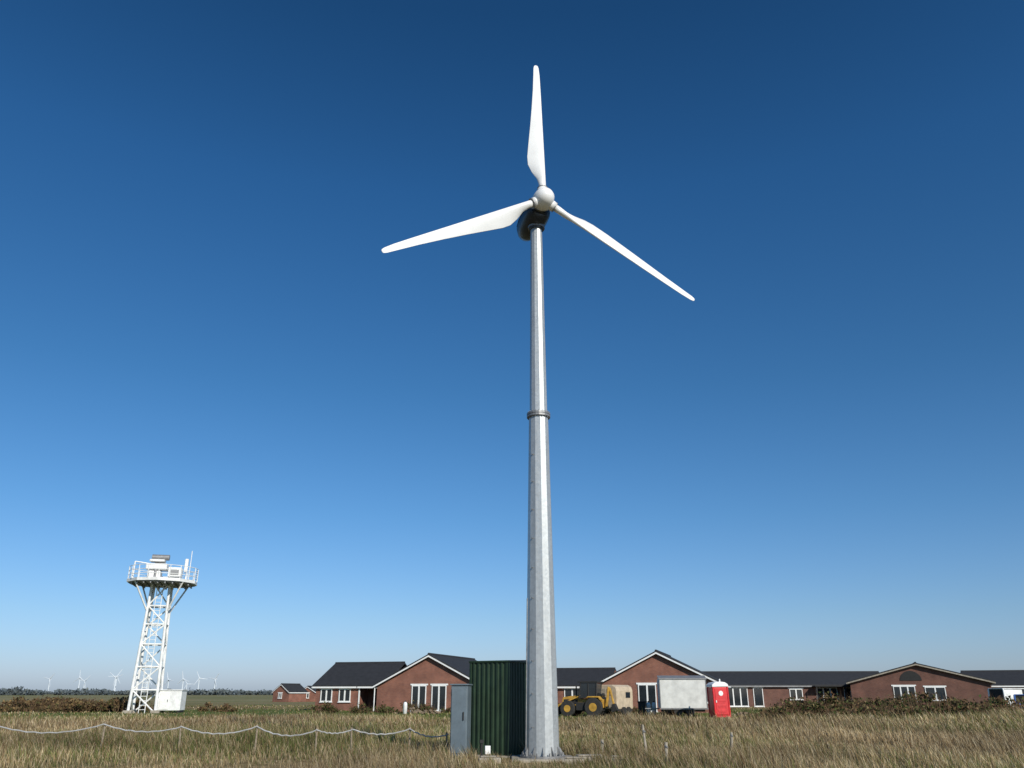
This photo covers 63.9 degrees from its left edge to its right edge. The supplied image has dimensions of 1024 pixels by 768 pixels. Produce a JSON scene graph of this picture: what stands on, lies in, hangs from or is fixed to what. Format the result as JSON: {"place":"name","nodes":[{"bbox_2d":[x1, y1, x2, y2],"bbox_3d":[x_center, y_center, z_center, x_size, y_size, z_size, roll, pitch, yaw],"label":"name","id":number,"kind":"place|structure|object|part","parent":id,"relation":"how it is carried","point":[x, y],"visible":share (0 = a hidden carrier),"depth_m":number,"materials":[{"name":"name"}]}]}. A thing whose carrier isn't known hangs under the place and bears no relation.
{"place":"outdoors","nodes":[
{"label":"outdoors","id":0,"kind":"place"},
{"bbox_2d":[0,694,1023,767],"bbox_3d":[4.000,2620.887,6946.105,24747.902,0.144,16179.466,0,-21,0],"label":"ground","id":1,"kind":"structure","parent":0,"point":[233,700],"depth_m":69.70,"materials":[{"name":"green plant"}]},
{"bbox_2d":[110,672,121,690],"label":"distant wind turbine","id":2,"kind":"object","parent":1,"relation":"on","point":[114,683],"visible":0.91,"depth_m":2771.47,"materials":[{"name":"paint"}]},
{"bbox_2d":[0,693,239,712],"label":"bramble scrub","id":3,"kind":"object","parent":1,"relation":"on","point":[67,704],"visible":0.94,"depth_m":76.97,"materials":[{"name":"brown plant"}]},
{"bbox_2d":[0,686,272,694],"bbox_3d":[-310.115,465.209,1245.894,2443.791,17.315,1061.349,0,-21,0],"label":"distant trees","id":4,"kind":"object","parent":1,"relation":"on","point":[27,691],"visible":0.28,"depth_m":893.65,"materials":[{"name":"green plant"}]},
{"bbox_2d":[123,551,198,713],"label":"radar platform tower","id":5,"kind":"structure","parent":1,"relation":"on","point":[156,568],"depth_m":73.66,"materials":[{"name":"white metal"}]},
{"bbox_2d":[157,690,187,712],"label":"equipment shelter","id":6,"kind":"object","parent":1,"relation":"on","point":[172,700],"visible":0.77,"depth_m":72.57,"materials":[{"name":"white paint"}]},
{"bbox_2d":[179,671,188,689],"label":"distant wind turbine","id":7,"kind":"object","parent":1,"relation":"on","point":[183,679],"visible":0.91,"depth_m":2818.44,"materials":[{"name":"paint"}]},
{"bbox_2d":[0,722,448,750],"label":"rope fence","id":8,"kind":"object","parent":1,"relation":"on","point":[257,727],"visible":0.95,"depth_m":23.94,"materials":[{"name":"beige fabric"}]},
{"bbox_2d":[272,683,307,701],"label":"brick cottage","id":9,"kind":"structure","parent":1,"relation":"on","point":[289,692],"depth_m":166.96,"materials":[{"name":"brick"}]},
{"bbox_2d":[305,686,315,701],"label":"brick cottage","id":10,"kind":"structure","parent":1,"relation":"on","point":[311,695],"depth_m":171.91,"materials":[{"name":"brick"}]},
{"bbox_2d":[311,700,450,712],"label":"garden shrub","id":11,"kind":"object","parent":1,"relation":"on","point":[327,707],"visible":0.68,"depth_m":71.68,"materials":[{"name":"green plant"}]},
{"bbox_2d":[403,701,406,713],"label":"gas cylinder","id":12,"kind":"object","parent":1,"relation":"on","point":[405,706],"visible":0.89,"depth_m":68.26,"materials":[{"name":"white paint"}]},
{"bbox_2d":[394,707,422,713],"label":"rubble heap","id":13,"kind":"object","parent":1,"relation":"on","point":[417,711],"visible":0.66,"depth_m":70.41,"materials":[{"name":"beige stone"}]},
{"bbox_2d":[312,653,525,711],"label":"brick bungalow","id":14,"kind":"object","parent":1,"relation":"on","point":[430,678],"visible":0.61,"depth_m":78.14,"materials":[{"name":"brick"}]},
{"bbox_2d":[321,690,330,700],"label":"window glass","id":15,"kind":"structure","parent":14,"relation":"in","point":[323,695],"depth_m":81.44,"materials":[{"name":"black glass"}]},
{"bbox_2d":[319,688,333,702],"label":"window frame","id":16,"kind":"structure","parent":14,"relation":"in","point":[326,689],"depth_m":81.40,"materials":[{"name":"white plastic"}]},
{"bbox_2d":[339,690,349,700],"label":"window glass","id":17,"kind":"structure","parent":14,"relation":"in","point":[347,694],"depth_m":80.90,"materials":[{"name":"black glass"}]},
{"bbox_2d":[337,688,351,702],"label":"window frame","id":18,"kind":"structure","parent":14,"relation":"in","point":[344,689],"depth_m":80.87,"materials":[{"name":"white plastic"}]},
{"bbox_2d":[374,688,376,708],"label":"downspout","id":19,"kind":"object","parent":14,"relation":"in","point":[375,688],"depth_m":82.17,"materials":[{"name":"white paint"}]},
{"bbox_2d":[412,686,424,708],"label":"window glass","id":20,"kind":"structure","parent":14,"relation":"in","point":[415,688],"depth_m":76.88,"materials":[{"name":"black glass"}]},
{"bbox_2d":[411,684,427,704],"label":"window frame","id":21,"kind":"structure","parent":14,"relation":"in","point":[418,685],"depth_m":76.99,"materials":[{"name":"white plastic"}]},
{"bbox_2d":[432,686,444,709],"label":"window glass","id":22,"kind":"structure","parent":14,"relation":"in","point":[435,688],"depth_m":76.30,"materials":[{"name":"black glass"}]},
{"bbox_2d":[430,684,447,710],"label":"window frame","id":23,"kind":"structure","parent":14,"relation":"in","point":[438,685],"depth_m":76.42,"materials":[{"name":"white plastic"}]},
{"bbox_2d":[421,709,440,713],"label":"rubble heap","id":24,"kind":"object","parent":1,"relation":"on","point":[435,711],"visible":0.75,"depth_m":69.47,"materials":[{"name":"beige stone"}]},
{"bbox_2d":[450,684,472,757],"bbox_3d":[-1.348,8.862,21.574,0.500,1.840,0.630,-3,-21,7],"label":"electrical cabinet","id":25,"kind":"object","parent":1,"relation":"on","point":[460,724],"visible":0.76,"depth_m":21.37,"materials":[{"name":"grey metal"}]},
{"bbox_3d":[-1.347,8.789,21.607,0.500,1.680,0.620,-3,-21,7],"label":"door and cap","id":26,"kind":"part","parent":25,"relation":"part of","materials":[{"name":"grey paint"}]},
{"bbox_2d":[479,740,490,755],"bbox_3d":[-0.686,9.289,20.809,0.270,0.500,0.120,4,-21,-9],"label":"cable junction box","id":27,"kind":"object","parent":1,"relation":"on","point":[481,742],"visible":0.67,"depth_m":20.79,"materials":[{"name":"white plastic"}]},
{"bbox_2d":[480,755,495,757],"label":"concrete slab","id":28,"kind":"structure","parent":1,"relation":"on","point":[487,756],"depth_m":19.91,"materials":[{"name":"grey concrete"}]},
{"bbox_2d":[478,757,500,763],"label":"slab","id":29,"kind":"structure","parent":1,"relation":"on","point":[496,758],"depth_m":19.88,"materials":[{"name":"concrete"}]},
{"bbox_2d":[469,660,525,757],"bbox_3d":[-0.320,9.060,22.682,1.400,2.650,1.400,-12,-24,28],"label":"green equipment kiosk","id":30,"kind":"object","parent":1,"relation":"on","point":[498,706],"visible":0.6,"depth_m":22.25,"materials":[{"name":"metal"}]},
{"bbox_2d":[381,65,694,762],"bbox_3d":[0.791,-0.585,24.636,9.982,22.079,2.322,6,-21,-15],"label":"wind turbine","id":31,"kind":"object","parent":1,"relation":"on","point":[542,722],"visible":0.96,"depth_m":23.50,"materials":[{"name":"metal"}]},
{"bbox_2d":[566,756,579,758],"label":"concrete slab","id":32,"kind":"structure","parent":1,"relation":"on","point":[570,757],"depth_m":19.59,"materials":[{"name":"grey concrete"}]},
{"bbox_2d":[564,758,583,764],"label":"slab","id":33,"kind":"structure","parent":1,"relation":"on","point":[565,760],"depth_m":19.55,"materials":[{"name":"concrete"}]},
{"bbox_2d":[558,681,618,715],"bbox_3d":[5.329,23.644,61.656,5.350,2.460,2.190,-8,-22,21],"label":"backhoe loader","id":34,"kind":"object","parent":1,"relation":"on","point":[577,705],"visible":0.94,"depth_m":60.94,"materials":[{"name":"metal"}]},
{"bbox_2d":[576,754,600,756],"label":"concrete slab","id":35,"kind":"structure","parent":1,"relation":"on","point":[583,755],"depth_m":20.31,"materials":[{"name":"beige concrete"}]},
{"bbox_2d":[601,685,632,715],"bbox_3d":[8.101,24.224,62.854,2.000,2.220,3.525,-14,-25,32],"label":"horse trailer","id":36,"kind":"object","parent":1,"relation":"on","point":[623,697],"visible":0.63,"depth_m":61.79,"materials":[{"name":"beige paint"}]},
{"bbox_2d":[580,705,665,714],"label":"garden shrub","id":37,"kind":"object","parent":1,"relation":"on","point":[636,710],"visible":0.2,"depth_m":67.20,"materials":[{"name":"green plant"}]},
{"bbox_2d":[637,701,645,714],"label":"wheelie bin","id":38,"kind":"object","parent":1,"relation":"on","point":[641,705],"visible":0.83,"depth_m":65.48,"materials":[{"name":"black plastic"}]},
{"bbox_2d":[557,650,730,712],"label":"brick bungalow","id":39,"kind":"object","parent":1,"relation":"on","point":[639,677],"visible":0.35,"depth_m":74.05,"materials":[{"name":"brick"}]},
{"bbox_2d":[564,688,578,696],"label":"window frame","id":40,"kind":"structure","parent":39,"relation":"in","point":[564,688],"depth_m":80.31,"materials":[{"name":"white plastic"}]},
{"bbox_2d":[565,689,578,696],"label":"window glass","id":41,"kind":"structure","parent":39,"relation":"in","point":[567,691],"depth_m":80.27,"materials":[{"name":"glass"}]},
{"bbox_2d":[636,683,657,711],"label":"window frame","id":42,"kind":"structure","parent":39,"relation":"in","point":[646,684],"depth_m":73.28,"materials":[{"name":"white plastic"}]},
{"bbox_2d":[639,685,655,709],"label":"window glass","id":43,"kind":"structure","parent":39,"relation":"in","point":[642,688],"depth_m":73.20,"materials":[{"name":"black glass"}]},
{"bbox_2d":[641,725,646,751],"bbox_3d":[3.373,9.160,20.691,0.164,1.066,0.085,0,-21,0],"label":"fence post","id":44,"kind":"object","parent":1,"relation":"on","point":[644,737],"visible":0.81,"depth_m":20.77,"materials":[{"name":"wood"}]},
{"bbox_2d":[646,701,650,714],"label":"gas cylinder","id":45,"kind":"object","parent":1,"relation":"on","point":[648,706],"visible":0.81,"depth_m":65.49,"materials":[{"name":"blue paint"}]},
{"bbox_2d":[652,701,655,714],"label":"gas cylinder","id":46,"kind":"object","parent":1,"relation":"on","point":[653,704],"visible":0.77,"depth_m":65.22,"materials":[{"name":"blue paint"}]},
{"bbox_2d":[664,742,667,764],"bbox_3d":[3.638,8.824,19.321,0.126,0.724,0.107,0,-21,0],"label":"fence post","id":47,"kind":"object","parent":1,"relation":"on","point":[666,747],"visible":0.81,"depth_m":19.37,"materials":[{"name":"wood"}]},
{"bbox_2d":[645,675,708,715],"bbox_3d":[12.724,24.297,64.053,4.750,2.930,2.060,-1,-21,4],"label":"cargo trailer","id":48,"kind":"object","parent":1,"relation":"on","point":[679,694],"visible":0.87,"depth_m":63.18,"materials":[{"name":"grey metal"}]},
{"bbox_2d":[706,679,730,716],"bbox_3d":[15.016,22.860,59.774,1.233,2.600,1.240,1,-21,-8],"label":"portable toilet","id":49,"kind":"object","parent":1,"relation":"on","point":[718,696],"visible":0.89,"depth_m":59.31,"materials":[{"name":"red plastic"}]},
{"bbox_2d":[706,687,730,716],"bbox_3d":[15.023,23.113,59.679,1.213,2.060,1.218,1,-21,-8],"label":"door and corner posts","id":50,"kind":"structure","parent":49,"relation":"in","point":[721,704],"depth_m":59.15,"materials":[{"name":"red plastic"}]},
{"bbox_2d":[730,732,732,747],"bbox_3d":[6.630,10.883,24.751,0.139,0.706,0.103,-8,-22,21],"label":"fence post","id":51,"kind":"object","parent":1,"relation":"on","point":[731,739],"visible":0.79,"depth_m":24.79,"materials":[{"name":"wood"}]},
{"bbox_2d":[735,712,752,715],"bbox_3d":[17.426,25.067,62.285,1.983,0.436,0.919,3,-21,-7],"label":"rubble heap","id":52,"kind":"object","parent":1,"relation":"on","point":[739,714],"visible":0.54,"depth_m":62.01,"materials":[{"name":"beige stone"}]},
{"bbox_2d":[702,671,878,706],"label":"brick terrace block","id":53,"kind":"structure","parent":1,"relation":"on","point":[747,688],"depth_m":103.27,"materials":[{"name":"brown brick"}]},
{"bbox_2d":[728,688,747,705],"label":"window glass","id":54,"kind":"structure","parent":53,"relation":"in","point":[736,690],"depth_m":103.05,"materials":[{"name":"black glass"}]},
{"bbox_2d":[730,687,749,706],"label":"window frame","id":55,"kind":"structure","parent":53,"relation":"in","point":[731,687],"depth_m":102.95,"materials":[{"name":"white plastic"}]},
{"bbox_2d":[751,687,764,706],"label":"window frame","id":56,"kind":"structure","parent":53,"relation":"in","point":[751,687],"depth_m":103.00,"materials":[{"name":"white plastic"}]},
{"bbox_2d":[754,688,763,705],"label":"window glass","id":57,"kind":"structure","parent":53,"relation":"in","point":[758,695],"depth_m":102.92,"materials":[{"name":"black glass"}]},
{"bbox_2d":[788,688,802,699],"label":"window frame","id":58,"kind":"structure","parent":53,"relation":"in","point":[795,689],"depth_m":102.92,"materials":[{"name":"white plastic"}]},
{"bbox_2d":[790,690,801,698],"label":"window glass","id":59,"kind":"structure","parent":53,"relation":"in","point":[799,692],"depth_m":102.82,"materials":[{"name":"glass"}]},
{"bbox_2d":[817,688,836,701],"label":"window glass","id":60,"kind":"structure","parent":53,"relation":"in","point":[833,690],"depth_m":102.70,"materials":[{"name":"black glass"}]},
{"bbox_2d":[844,688,850,699],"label":"window glass","id":61,"kind":"structure","parent":53,"relation":"in","point":[847,689],"depth_m":102.52,"materials":[{"name":"black glass"}]},
{"bbox_2d":[738,688,1023,721],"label":"bramble scrub","id":62,"kind":"object","parent":1,"relation":"on","point":[829,704],"visible":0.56,"depth_m":53.68,"materials":[{"name":"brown plant"}]},
{"bbox_2d":[987,688,1023,704],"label":"parked van","id":63,"kind":"object","parent":1,"relation":"on","point":[1002,692],"visible":0.3,"depth_m":66.49,"materials":[{"name":"white paint"}]},
{"bbox_2d":[992,687,1023,689],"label":"brick walls","id":64,"kind":"structure","parent":1,"relation":"on","point":[1010,687],"depth_m":92.86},
{"bbox_2d":[960,670,1023,685],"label":"tiled roof","id":65,"kind":"structure","parent":64,"relation":"on","point":[1007,677],"depth_m":95.85,"materials":[{"name":"tile"}]},
{"bbox_2d":[991,686,1023,686],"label":"white bargeboards and fascia","id":66,"kind":"object","parent":64,"relation":"attached to","point":[1007,686],"depth_m":92.76,"materials":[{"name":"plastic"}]},
{"bbox_2d":[1013,694,1023,707],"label":"parked car","id":67,"kind":"object","parent":1,"relation":"on","point":[1015,695],"visible":0.23,"depth_m":59.85,"materials":[{"name":"blue paint"}]},
{"bbox_2d":[0,0,1023,691],"label":"sky","id":68,"kind":"structure","parent":0,"point":[211,347],"materials":[{"name":"blue"}]},
{"bbox_2d":[850,665,991,708],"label":"brick walls","id":69,"kind":"structure","parent":0,"point":[881,684],"depth_m":93.73,"materials":[{"name":"brown brick"}]},
{"bbox_2d":[891,685,916,698],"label":"window frame","id":70,"kind":"object","parent":69,"relation":"in","point":[900,686],"visible":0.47,"depth_m":94.19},
{"bbox_2d":[894,687,915,702],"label":"window glass","id":71,"kind":"object","parent":70,"relation":"in","point":[897,690],"visible":0.43,"depth_m":94.15,"materials":[{"name":"glass"}]},
{"bbox_2d":[900,671,921,680],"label":"arched vent","id":72,"kind":"object","parent":69,"relation":"attached to","point":[908,676],"visible":1,"depth_m":94.36,"materials":[{"name":"grey metal"}]},
{"bbox_2d":[846,662,994,682],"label":"tiled roof","id":73,"kind":"structure","parent":69,"relation":"on","point":[919,664],"depth_m":94.14,"materials":[{"name":"tile"}]},
{"bbox_2d":[846,664,995,684],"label":"white bargeboards and fascia","id":74,"kind":"object","parent":69,"relation":"attached to","point":[992,682],"visible":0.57,"depth_m":93.99,"materials":[{"name":"plastic"}]},
{"bbox_2d":[923,686,946,700],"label":"window frame","id":75,"kind":"object","parent":69,"relation":"in","point":[934,687],"visible":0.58,"depth_m":92.95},
{"bbox_2d":[926,688,945,698],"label":"window glass","id":76,"kind":"object","parent":75,"relation":"in","point":[940,691],"visible":0.5,"depth_m":92.84,"materials":[{"name":"glass"}]}
]}

